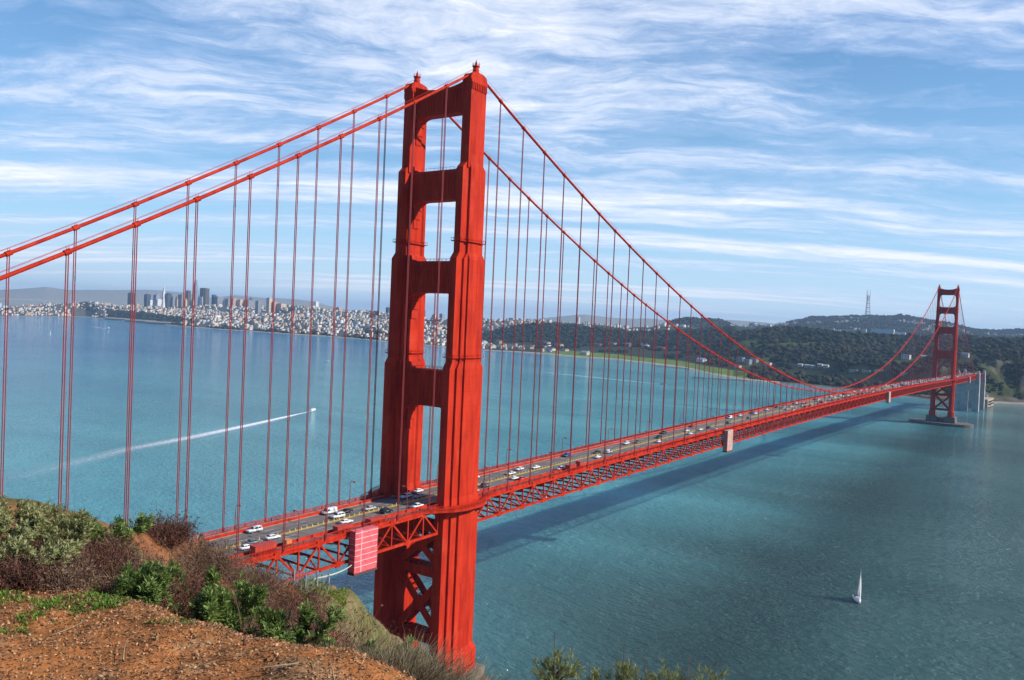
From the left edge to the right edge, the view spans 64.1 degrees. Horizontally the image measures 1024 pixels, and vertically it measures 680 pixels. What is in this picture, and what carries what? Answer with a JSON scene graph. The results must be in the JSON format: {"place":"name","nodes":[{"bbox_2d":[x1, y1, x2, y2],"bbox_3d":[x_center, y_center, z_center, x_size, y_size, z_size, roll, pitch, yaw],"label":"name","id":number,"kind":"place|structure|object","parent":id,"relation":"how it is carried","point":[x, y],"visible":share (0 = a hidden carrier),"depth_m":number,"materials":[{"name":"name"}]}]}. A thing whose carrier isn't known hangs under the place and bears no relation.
{"place":"outdoors","nodes":[
{"label":"outdoors","id":0,"kind":"place"},
{"bbox_2d":[0,291,112,304],"bbox_3d":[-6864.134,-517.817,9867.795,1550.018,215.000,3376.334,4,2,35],"label":"distant bridge","id":1,"kind":"structure","parent":0,"point":[69,301],"depth_m":10407.95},
{"bbox_2d":[0,287,352,311],"bbox_3d":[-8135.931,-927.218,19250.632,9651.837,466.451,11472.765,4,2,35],"label":"hills","id":2,"kind":"structure","parent":0,"point":[118,297],"depth_m":17335.08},
{"bbox_2d":[0,497,458,679],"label":"ground","id":3,"kind":"structure","parent":0,"point":[147,539],"depth_m":5.39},
{"bbox_2d":[0,494,16,542],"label":"sage bush","id":4,"kind":"object","parent":3,"relation":"on","point":[5,517],"visible":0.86,"depth_m":7.33,"materials":[{"name":"green plant"}]},
{"bbox_2d":[0,534,36,569],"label":"sage bush","id":5,"kind":"object","parent":3,"relation":"on","point":[14,545],"visible":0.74,"depth_m":6.71,"materials":[{"name":"green plant"}]},
{"bbox_2d":[0,497,52,544],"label":"sage bush","id":6,"kind":"object","parent":3,"relation":"on","point":[25,527],"visible":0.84,"depth_m":7.36,"materials":[{"name":"green plant"}]},
{"bbox_2d":[0,546,64,591],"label":"dry brush","id":7,"kind":"object","parent":3,"relation":"on","point":[28,570],"visible":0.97,"depth_m":6.40,"materials":[{"name":"brown plant"}]},
{"bbox_2d":[1,543,109,593],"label":"dry brush","id":8,"kind":"object","parent":3,"relation":"on","point":[78,573],"visible":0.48,"depth_m":6.66,"materials":[{"name":"brown plant"}]},
{"bbox_2d":[24,531,86,572],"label":"sage bush","id":9,"kind":"object","parent":3,"relation":"on","point":[70,546],"visible":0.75,"depth_m":6.87,"materials":[{"name":"green plant"}]},
{"bbox_2d":[17,499,96,547],"bbox_3d":[-4.236,1.769,7.626,0.628,0.564,0.579,1,2,-45],"label":"sage bush","id":10,"kind":"object","parent":3,"relation":"on","point":[76,525],"visible":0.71,"depth_m":7.61,"materials":[{"name":"green plant"}]},
{"bbox_2d":[37,511,92,547],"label":"sage bush","id":11,"kind":"object","parent":3,"relation":"on","point":[66,533],"visible":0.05,"depth_m":7.88,"materials":[{"name":"green plant"}]},
{"bbox_2d":[19,530,124,589],"bbox_3d":[-3.912,1.973,7.146,0.999,0.539,1.052,4,2,35],"label":"dry brush","id":12,"kind":"object","parent":3,"relation":"on","point":[98,560],"visible":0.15,"depth_m":7.28,"materials":[{"name":"brown plant"}]},
{"bbox_2d":[0,583,193,634],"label":"green sprouts","id":13,"kind":"object","parent":3,"relation":"on","point":[95,596],"visible":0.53,"depth_m":6.06,"materials":[{"name":"green plant"}]},
{"bbox_2d":[64,511,157,548],"bbox_3d":[-4.278,2.092,8.609,0.854,0.633,0.751,4,2,35],"label":"lupine bush","id":14,"kind":"object","parent":3,"relation":"on","point":[143,524],"visible":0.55,"depth_m":8.53,"materials":[{"name":"green plant"}]},
{"bbox_2d":[82,534,150,584],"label":"dry brush","id":15,"kind":"object","parent":3,"relation":"on","point":[122,554],"visible":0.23,"depth_m":7.90,"materials":[{"name":"brown plant"}]},
{"bbox_2d":[85,523,149,564],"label":"dry brush","id":16,"kind":"object","parent":3,"relation":"on","point":[111,539],"visible":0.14,"depth_m":8.32,"materials":[{"name":"brown plant"}]},
{"bbox_2d":[87,549,186,605],"bbox_3d":[-3.487,2.257,7.351,1.191,0.772,1.170,4,2,35],"label":"dry brush","id":17,"kind":"object","parent":3,"relation":"on","point":[107,587],"visible":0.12,"depth_m":7.32,"materials":[{"name":"brown plant"}]},
{"bbox_2d":[112,560,180,605],"bbox_3d":[-3.112,2.080,6.874,0.596,0.419,0.584,4,2,35],"label":"lupine bush","id":18,"kind":"object","parent":3,"relation":"on","point":[146,586],"visible":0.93,"depth_m":6.84,"materials":[{"name":"green plant"}]},
{"bbox_2d":[127,509,205,556],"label":"dry brush","id":19,"kind":"object","parent":3,"relation":"on","point":[171,532],"visible":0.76,"depth_m":10.61,"materials":[{"name":"brown plant"}]},
{"bbox_2d":[130,538,222,591],"bbox_3d":[-3.775,2.552,8.536,1.403,0.945,1.612,4,2,35],"label":"dry brush","id":20,"kind":"object","parent":3,"relation":"on","point":[180,557],"visible":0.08,"depth_m":8.71,"materials":[{"name":"brown plant"}]},
{"bbox_2d":[136,561,235,623],"bbox_3d":[-3.090,2.472,7.266,1.309,0.870,1.352,2,1,-6],"label":"dry brush","id":21,"kind":"object","parent":3,"relation":"on","point":[186,608],"visible":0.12,"depth_m":7.37,"materials":[{"name":"brown plant"}]},
{"bbox_2d":[160,555,231,603],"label":"dry brush","id":22,"kind":"object","parent":3,"relation":"on","point":[190,578],"visible":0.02,"depth_m":8.08,"materials":[{"name":"brown plant"}]},
{"bbox_2d":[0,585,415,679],"bbox_3d":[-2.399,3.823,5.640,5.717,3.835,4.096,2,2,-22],"label":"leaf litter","id":23,"kind":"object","parent":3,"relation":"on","point":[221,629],"visible":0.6,"depth_m":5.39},
{"bbox_2d":[163,558,252,627],"bbox_3d":[-2.805,2.494,7.592,0.886,0.802,0.885,2,2,-22],"label":"lupine bush","id":24,"kind":"object","parent":3,"relation":"on","point":[212,575],"visible":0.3,"depth_m":7.75,"materials":[{"name":"green plant"}]},
{"bbox_2d":[188,584,230,623],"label":"lupine bush","id":25,"kind":"object","parent":3,"relation":"on","point":[208,605],"visible":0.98,"depth_m":6.60,"materials":[{"name":"green plant"}]},
{"bbox_2d":[168,533,256,581],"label":"dry brush","id":26,"kind":"object","parent":3,"relation":"on","point":[217,555],"visible":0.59,"depth_m":10.89,"materials":[{"name":"brown plant"}]},
{"bbox_2d":[183,562,242,614],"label":"dry brush","id":27,"kind":"object","parent":3,"relation":"on","point":[224,581],"visible":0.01,"depth_m":8.84,"materials":[{"name":"brown plant"}]},
{"bbox_2d":[195,569,269,636],"bbox_3d":[-2.368,2.326,6.904,0.594,0.653,0.662,3,1,-1],"label":"lupine bush","id":28,"kind":"object","parent":3,"relation":"on","point":[257,593],"visible":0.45,"depth_m":6.99,"materials":[{"name":"green plant"}]},
{"bbox_2d":[194,574,299,612],"bbox_3d":[-3.122,3.084,9.095,1.693,0.925,1.777,3,1,8],"label":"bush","id":29,"kind":"object","parent":3,"relation":"on","point":[253,586],"visible":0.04,"depth_m":9.40,"materials":[{"name":"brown plant"}]},
{"bbox_2d":[185,527,325,635],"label":"slope grass","id":30,"kind":"structure","parent":3,"relation":"on","point":[291,581],"depth_m":16.50,"materials":[{"name":"green plant"}]},
{"bbox_2d":[224,549,299,602],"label":"dry brush","id":31,"kind":"object","parent":3,"relation":"on","point":[259,574],"visible":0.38,"depth_m":11.63,"materials":[{"name":"brown plant"}]},
{"bbox_2d":[233,585,297,632],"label":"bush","id":32,"kind":"object","parent":3,"relation":"on","point":[265,607],"visible":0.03,"depth_m":8.31,"materials":[{"name":"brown plant"}]},
{"bbox_2d":[249,662,298,669],"bbox_3d":[-1.450,1.988,4.990,0.307,0.007,0.012,2,2,-25],"label":"fallen stick","id":33,"kind":"object","parent":3,"relation":"on","point":[278,665],"visible":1,"depth_m":5.01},
{"bbox_2d":[234,606,314,645],"bbox_3d":[-2.130,2.630,7.210,1.184,0.694,1.077,3,1,6],"label":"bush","id":34,"kind":"object","parent":3,"relation":"on","point":[259,626],"visible":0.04,"depth_m":7.18,"materials":[{"name":"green plant"}]},
{"bbox_2d":[222,559,362,649],"bbox_3d":[-2.615,3.187,8.285,2.608,1.783,2.477,4,2,35],"label":"dry brush","id":35,"kind":"object","parent":3,"relation":"on","point":[285,608],"visible":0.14,"depth_m":8.75,"materials":[{"name":"brown plant"}]},
{"bbox_2d":[265,569,329,592],"bbox_3d":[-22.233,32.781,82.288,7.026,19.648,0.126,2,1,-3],"label":"fence","id":36,"kind":"object","parent":3,"relation":"on","point":[328,577],"visible":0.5,"depth_m":82.11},
{"bbox_2d":[254,599,346,645],"bbox_3d":[-1.770,2.471,6.809,0.656,0.602,0.618,1,2,-39],"label":"lupine bush","id":37,"kind":"object","parent":3,"relation":"on","point":[273,625],"visible":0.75,"depth_m":6.81,"materials":[{"name":"green plant"}]},
{"bbox_2d":[253,565,356,628],"bbox_3d":[-3.338,3.885,11.646,1.936,1.246,1.994,4,2,35],"label":"dry brush","id":38,"kind":"object","parent":3,"relation":"on","point":[303,598],"visible":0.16,"depth_m":11.87,"materials":[{"name":"brown plant"}]},
{"bbox_2d":[297,577,346,606],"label":"slope grass","id":39,"kind":"structure","parent":3,"relation":"on","point":[343,589],"depth_m":85.23,"materials":[{"name":"green plant"}]},
{"bbox_2d":[247,571,405,654],"bbox_3d":[-2.354,3.748,8.848,3.115,2.137,2.818,4,2,35],"label":"dry brush","id":40,"kind":"object","parent":3,"relation":"on","point":[345,620],"visible":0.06,"depth_m":9.23,"materials":[{"name":"brown plant"}]},
{"bbox_2d":[320,635,337,648],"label":"lupine bush","id":41,"kind":"object","parent":3,"relation":"on","point":[329,640],"visible":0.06,"depth_m":6.61,"materials":[{"name":"green plant"}]},
{"bbox_2d":[315,565,351,579],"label":"guy rope","id":42,"kind":"object","parent":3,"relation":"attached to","point":[333,573],"visible":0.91,"depth_m":138.64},
{"bbox_2d":[271,595,396,650],"bbox_3d":[-1.774,3.196,7.495,2.189,1.572,2.108,4,2,35],"label":"dry brush","id":43,"kind":"object","parent":3,"relation":"on","point":[342,640],"visible":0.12,"depth_m":7.95,"materials":[{"name":"brown plant"}]},
{"bbox_2d":[320,633,386,657],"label":"grass tussock","id":44,"kind":"object","parent":3,"relation":"on","point":[328,644],"depth_m":6.29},
{"bbox_2d":[297,584,435,664],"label":"slope grass","id":45,"kind":"structure","parent":3,"relation":"on","point":[363,611],"depth_m":89.94,"materials":[{"name":"green plant"}]},
{"bbox_2d":[325,608,410,652],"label":"dry brush","id":46,"kind":"object","parent":3,"relation":"on","point":[371,635],"visible":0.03,"depth_m":8.87,"materials":[{"name":"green plant"}]},
{"bbox_2d":[357,634,418,658],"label":"lupine bush","id":47,"kind":"object","parent":3,"relation":"on","point":[410,639],"visible":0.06,"depth_m":7.27,"materials":[{"name":"green plant"}]},
{"bbox_2d":[337,629,453,678],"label":"grass tussock","id":48,"kind":"object","parent":3,"relation":"on","point":[376,642],"depth_m":6.37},
{"bbox_2d":[367,641,459,679],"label":"grass tussock","id":49,"kind":"object","parent":3,"relation":"on","point":[425,669],"depth_m":5.89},
{"bbox_2d":[358,623,484,679],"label":"grass tussock","id":50,"kind":"object","parent":3,"relation":"on","point":[440,652],"depth_m":6.19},
{"bbox_2d":[409,644,518,679],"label":"grass tussock","id":51,"kind":"object","parent":3,"relation":"on","point":[482,677],"depth_m":6.09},
{"bbox_2d":[530,632,586,679],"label":"pine sapling","id":52,"kind":"object","parent":3,"relation":"on","point":[552,668],"visible":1,"depth_m":4.22,"materials":[{"name":"green plant"}]},
{"bbox_2d":[585,663,612,679],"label":"pine sapling","id":53,"kind":"object","parent":3,"relation":"on","point":[596,673],"visible":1,"depth_m":4.20,"materials":[{"name":"green plant"}]},
{"bbox_2d":[604,656,652,679],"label":"pine sapling","id":54,"kind":"object","parent":3,"relation":"on","point":[628,674],"visible":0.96,"depth_m":4.22,"materials":[{"name":"green plant"}]},
{"bbox_2d":[644,658,686,679],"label":"pine sapling","id":55,"kind":"object","parent":3,"relation":"on","point":[665,674],"visible":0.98,"depth_m":4.10,"materials":[{"name":"green plant"}]},
{"bbox_2d":[683,660,728,679],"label":"pine sapling","id":56,"kind":"object","parent":3,"relation":"on","point":[700,676],"visible":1,"depth_m":4.08,"materials":[{"name":"green plant"}]},
{"bbox_2d":[0,304,1023,679],"bbox_3d":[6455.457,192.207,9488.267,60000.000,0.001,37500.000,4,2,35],"label":"water","id":57,"kind":"structure","parent":0,"point":[750,558],"depth_m":662.35,"materials":[{"name":"liquid"}]},
{"bbox_2d":[129,411,310,448],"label":"wake","id":58,"kind":"object","parent":57,"relation":"on","point":[223,430],"visible":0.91,"depth_m":946.43,"materials":[{"name":"white liquid"}]},
{"bbox_2d":[0,60,982,679],"bbox_3d":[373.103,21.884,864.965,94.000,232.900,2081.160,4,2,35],"label":"suspension bridge","id":59,"kind":"structure","parent":57,"relation":"in","point":[452,500],"depth_m":292.76,"materials":[{"name":"paint"}]},
{"bbox_2d":[238,544,251,550],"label":"sedan car","id":60,"kind":"object","parent":59,"relation":"on","point":[245,547],"visible":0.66,"depth_m":226.28,"materials":[{"name":"white paint"}]},
{"bbox_2d":[245,538,261,543],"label":"sedan car","id":61,"kind":"object","parent":59,"relation":"on","point":[251,541],"visible":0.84,"depth_m":231.89,"materials":[{"name":"grey paint"}]},
{"bbox_2d":[246,525,262,533],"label":"suv car","id":62,"kind":"object","parent":59,"relation":"on","point":[255,528],"visible":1,"depth_m":243.90,"materials":[{"name":"white paint"}]},
{"bbox_2d":[249,540,275,556],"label":"work shed","id":63,"kind":"structure","parent":59,"relation":"on","point":[262,546],"depth_m":222.46,"materials":[{"name":"red paint"}]},
{"bbox_2d":[264,534,280,539],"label":"sedan car","id":64,"kind":"object","parent":59,"relation":"on","point":[270,536],"visible":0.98,"depth_m":237.06,"materials":[{"name":"white paint"}]},
{"bbox_2d":[282,538,291,547],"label":"work shed","id":65,"kind":"structure","parent":59,"relation":"on","point":[288,540],"depth_m":229.94,"materials":[{"name":"orange paint"}]},
{"bbox_2d":[322,506,337,514],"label":"delivery van","id":66,"kind":"object","parent":59,"relation":"on","point":[332,509],"visible":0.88,"depth_m":268.02,"materials":[{"name":"white paint"}]},
{"bbox_2d":[330,511,344,518],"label":"suv car","id":67,"kind":"object","parent":59,"relation":"on","point":[336,515],"visible":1,"depth_m":263.33,"materials":[{"name":"white paint"}]},
{"bbox_2d":[333,522,351,533],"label":"work shed","id":68,"kind":"structure","parent":59,"relation":"on","point":[338,527],"depth_m":246.19,"materials":[{"name":"red paint"}]},
{"bbox_2d":[339,518,352,523],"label":"sedan car","id":69,"kind":"object","parent":59,"relation":"on","point":[344,520],"visible":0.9,"depth_m":256.88,"materials":[{"name":"white paint"}]},
{"bbox_2d":[347,522,378,575],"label":"scaffold enclosure","id":70,"kind":"object","parent":59,"relation":"on","point":[363,550],"visible":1,"depth_m":247.58,"materials":[{"name":"paint"}]},
{"bbox_2d":[365,515,385,524],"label":"work skip","id":71,"kind":"object","parent":59,"relation":"on","point":[372,518],"visible":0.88,"depth_m":257.78,"materials":[{"name":"red paint"}]},
{"bbox_2d":[379,507,392,513],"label":"suv car","id":72,"kind":"object","parent":59,"relation":"on","point":[384,510],"visible":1,"depth_m":271.19,"materials":[{"name":"black paint"}]},
{"bbox_2d":[400,492,411,498],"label":"suv car","id":73,"kind":"object","parent":59,"relation":"on","point":[404,495],"visible":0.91,"depth_m":293.55,"materials":[{"name":"blue paint"}]},
{"bbox_2d":[565,463,575,469],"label":"work shed","id":74,"kind":"structure","parent":59,"relation":"on","point":[572,465],"depth_m":354.16,"materials":[{"name":"red paint"}]},
{"bbox_2d":[722,428,732,451],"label":"scaffold enclosure","id":75,"kind":"object","parent":59,"relation":"hanging from","point":[728,441],"visible":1,"depth_m":497.29,"materials":[{"name":"paint"}]},
{"bbox_2d":[886,391,890,402],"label":"scaffold enclosure","id":76,"kind":"object","parent":59,"relation":"hanging from","point":[888,398],"visible":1,"depth_m":895.80,"materials":[{"name":"paint"}]},
{"bbox_2d":[852,572,860,603],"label":"sailboat","id":77,"kind":"object","parent":57,"relation":"on","point":[856,598],"visible":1,"depth_m":431.29,"materials":[{"name":"fabric"}]},
{"bbox_2d":[954,370,979,411],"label":"concrete pylon","id":78,"kind":"object","parent":57,"relation":"in","point":[961,394],"visible":0.85,"depth_m":1617.97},
{"bbox_2d":[963,369,985,408],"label":"concrete pylon","id":79,"kind":"object","parent":57,"relation":"in","point":[982,391],"visible":0.48,"depth_m":1692.05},
{"bbox_2d":[0,303,1023,403],"bbox_3d":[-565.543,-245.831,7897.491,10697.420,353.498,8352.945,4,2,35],"label":"terrain","id":80,"kind":"structure","parent":0,"point":[996,369],"depth_m":3157.50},
{"bbox_2d":[105,317,131,319],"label":"pier shed","id":81,"kind":"structure","parent":80,"relation":"on","point":[109,318],"depth_m":6331.80,"materials":[{"name":"beige brick"}]},
{"bbox_2d":[127,293,134,305],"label":"office tower","id":82,"kind":"structure","parent":80,"relation":"on","point":[129,299],"depth_m":7498.97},
{"bbox_2d":[125,319,154,322],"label":"pier shed","id":83,"kind":"structure","parent":80,"relation":"on","point":[136,320],"depth_m":5947.50,"materials":[{"name":"beige brick"}]},
{"bbox_2d":[144,294,150,306],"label":"office tower","id":84,"kind":"structure","parent":80,"relation":"on","point":[147,297],"depth_m":7556.26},
{"bbox_2d":[153,294,160,305],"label":"office tower","id":85,"kind":"structure","parent":80,"relation":"on","point":[156,296],"depth_m":7586.03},
{"bbox_2d":[145,321,173,323],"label":"pier shed","id":86,"kind":"structure","parent":80,"relation":"on","point":[154,322],"depth_m":5684.42,"materials":[{"name":"beige brick"}]},
{"bbox_2d":[161,288,165,307],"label":"office tower","id":87,"kind":"structure","parent":80,"relation":"on","point":[163,299],"depth_m":7616.54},
{"bbox_2d":[165,293,171,307],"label":"office tower","id":88,"kind":"structure","parent":80,"relation":"on","point":[168,296],"depth_m":7627.47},
{"bbox_2d":[178,294,184,306],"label":"office tower","id":89,"kind":"structure","parent":80,"relation":"on","point":[180,296],"depth_m":7663.13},
{"bbox_2d":[186,288,190,305],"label":"office tower","id":90,"kind":"structure","parent":80,"relation":"on","point":[188,294],"depth_m":7696.45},
{"bbox_2d":[193,279,197,304],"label":"office tower","id":91,"kind":"structure","parent":80,"relation":"on","point":[196,294],"depth_m":7713.94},
{"bbox_2d":[200,288,209,305],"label":"office tower","id":92,"kind":"structure","parent":80,"relation":"on","point":[204,293],"depth_m":7729.27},
{"bbox_2d":[214,296,223,306],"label":"office tower","id":93,"kind":"structure","parent":80,"relation":"on","point":[218,300],"depth_m":7776.29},
{"bbox_2d":[224,299,229,306],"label":"office tower","id":94,"kind":"structure","parent":80,"relation":"on","point":[226,302],"depth_m":7812.39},
{"bbox_2d":[237,299,243,306],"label":"office tower","id":95,"kind":"structure","parent":80,"relation":"on","point":[240,302],"depth_m":7851.52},
{"bbox_2d":[243,300,254,307],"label":"office tower","id":96,"kind":"structure","parent":80,"relation":"on","point":[250,303],"depth_m":7869.37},
{"bbox_2d":[255,301,261,312],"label":"office tower","id":97,"kind":"structure","parent":80,"relation":"on","point":[258,304],"depth_m":6955.23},
{"bbox_2d":[266,298,272,312],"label":"office tower","id":98,"kind":"structure","parent":80,"relation":"on","point":[269,305],"depth_m":6979.57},
{"bbox_2d":[0,301,551,348],"bbox_3d":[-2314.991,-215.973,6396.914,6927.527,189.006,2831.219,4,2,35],"label":"city houses","id":99,"kind":"structure","parent":80,"relation":"on","point":[178,312],"depth_m":6156.77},
{"bbox_2d":[276,304,285,309],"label":"office tower","id":100,"kind":"structure","parent":80,"relation":"on","point":[280,306],"depth_m":6994.67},
{"bbox_2d":[80,302,543,348],"bbox_3d":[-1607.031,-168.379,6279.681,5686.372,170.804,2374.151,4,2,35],"label":"waterfront trees","id":101,"kind":"object","parent":80,"relation":"on","point":[141,315],"visible":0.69,"depth_m":5969.63,"materials":[{"name":"green plant"}]},
{"bbox_2d":[482,321,1023,394],"bbox_3d":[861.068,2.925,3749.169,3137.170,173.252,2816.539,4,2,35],"label":"forest","id":102,"kind":"object","parent":80,"relation":"on","point":[884,352],"visible":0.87,"depth_m":3028.88,"materials":[{"name":"green plant"}]},
{"bbox_2d":[561,317,1022,335],"bbox_3d":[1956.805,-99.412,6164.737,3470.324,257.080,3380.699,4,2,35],"label":"hillside houses","id":103,"kind":"structure","parent":80,"relation":"on","point":[675,325],"depth_m":6406.75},
{"bbox_2d":[666,313,1023,337],"bbox_3d":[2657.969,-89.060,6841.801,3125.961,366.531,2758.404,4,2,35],"label":"ridge trees","id":104,"kind":"object","parent":80,"relation":"on","point":[877,319],"visible":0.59,"depth_m":6656.75,"materials":[{"name":"green plant"}]},
{"bbox_2d":[865,290,870,313],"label":"broadcast mast","id":105,"kind":"object","parent":80,"relation":"on","point":[867,301],"visible":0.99,"depth_m":7601.35,"materials":[{"name":"metal"}]},
{"bbox_2d":[871,328,894,333],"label":"hospital building","id":106,"kind":"structure","parent":80,"relation":"on","point":[889,331],"depth_m":5812.81,"materials":[{"name":"white paint"}]},
{"bbox_2d":[824,385,947,399],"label":"shore rocks","id":107,"kind":"object","parent":80,"relation":"on","point":[910,395],"visible":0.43,"depth_m":1952.65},
{"bbox_2d":[901,354,910,359],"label":"villa","id":108,"kind":"object","parent":80,"relation":"on","point":[904,356],"visible":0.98,"depth_m":2490.25,"materials":[{"name":"white paint"}]},
{"bbox_2d":[915,356,1023,398],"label":"bluff scrub","id":109,"kind":"object","parent":80,"relation":"on","point":[1014,365],"visible":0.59,"depth_m":2016.07,"materials":[{"name":"green plant"}]},
{"bbox_2d":[954,395,993,406],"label":"brick fort","id":110,"kind":"structure","parent":80,"relation":"on","point":[989,401],"depth_m":1741.33,"materials":[{"name":"white paint"}]},
{"bbox_2d":[0,0,1023,329],"label":"sky","id":111,"kind":"structure","parent":0,"point":[774,161],"materials":[{"name":"blue"}]},
{"bbox_2d":[532,314,775,327],"bbox_3d":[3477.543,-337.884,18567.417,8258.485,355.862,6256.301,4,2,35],"label":"hills","id":112,"kind":"structure","parent":0,"point":[598,319],"depth_m":18005.18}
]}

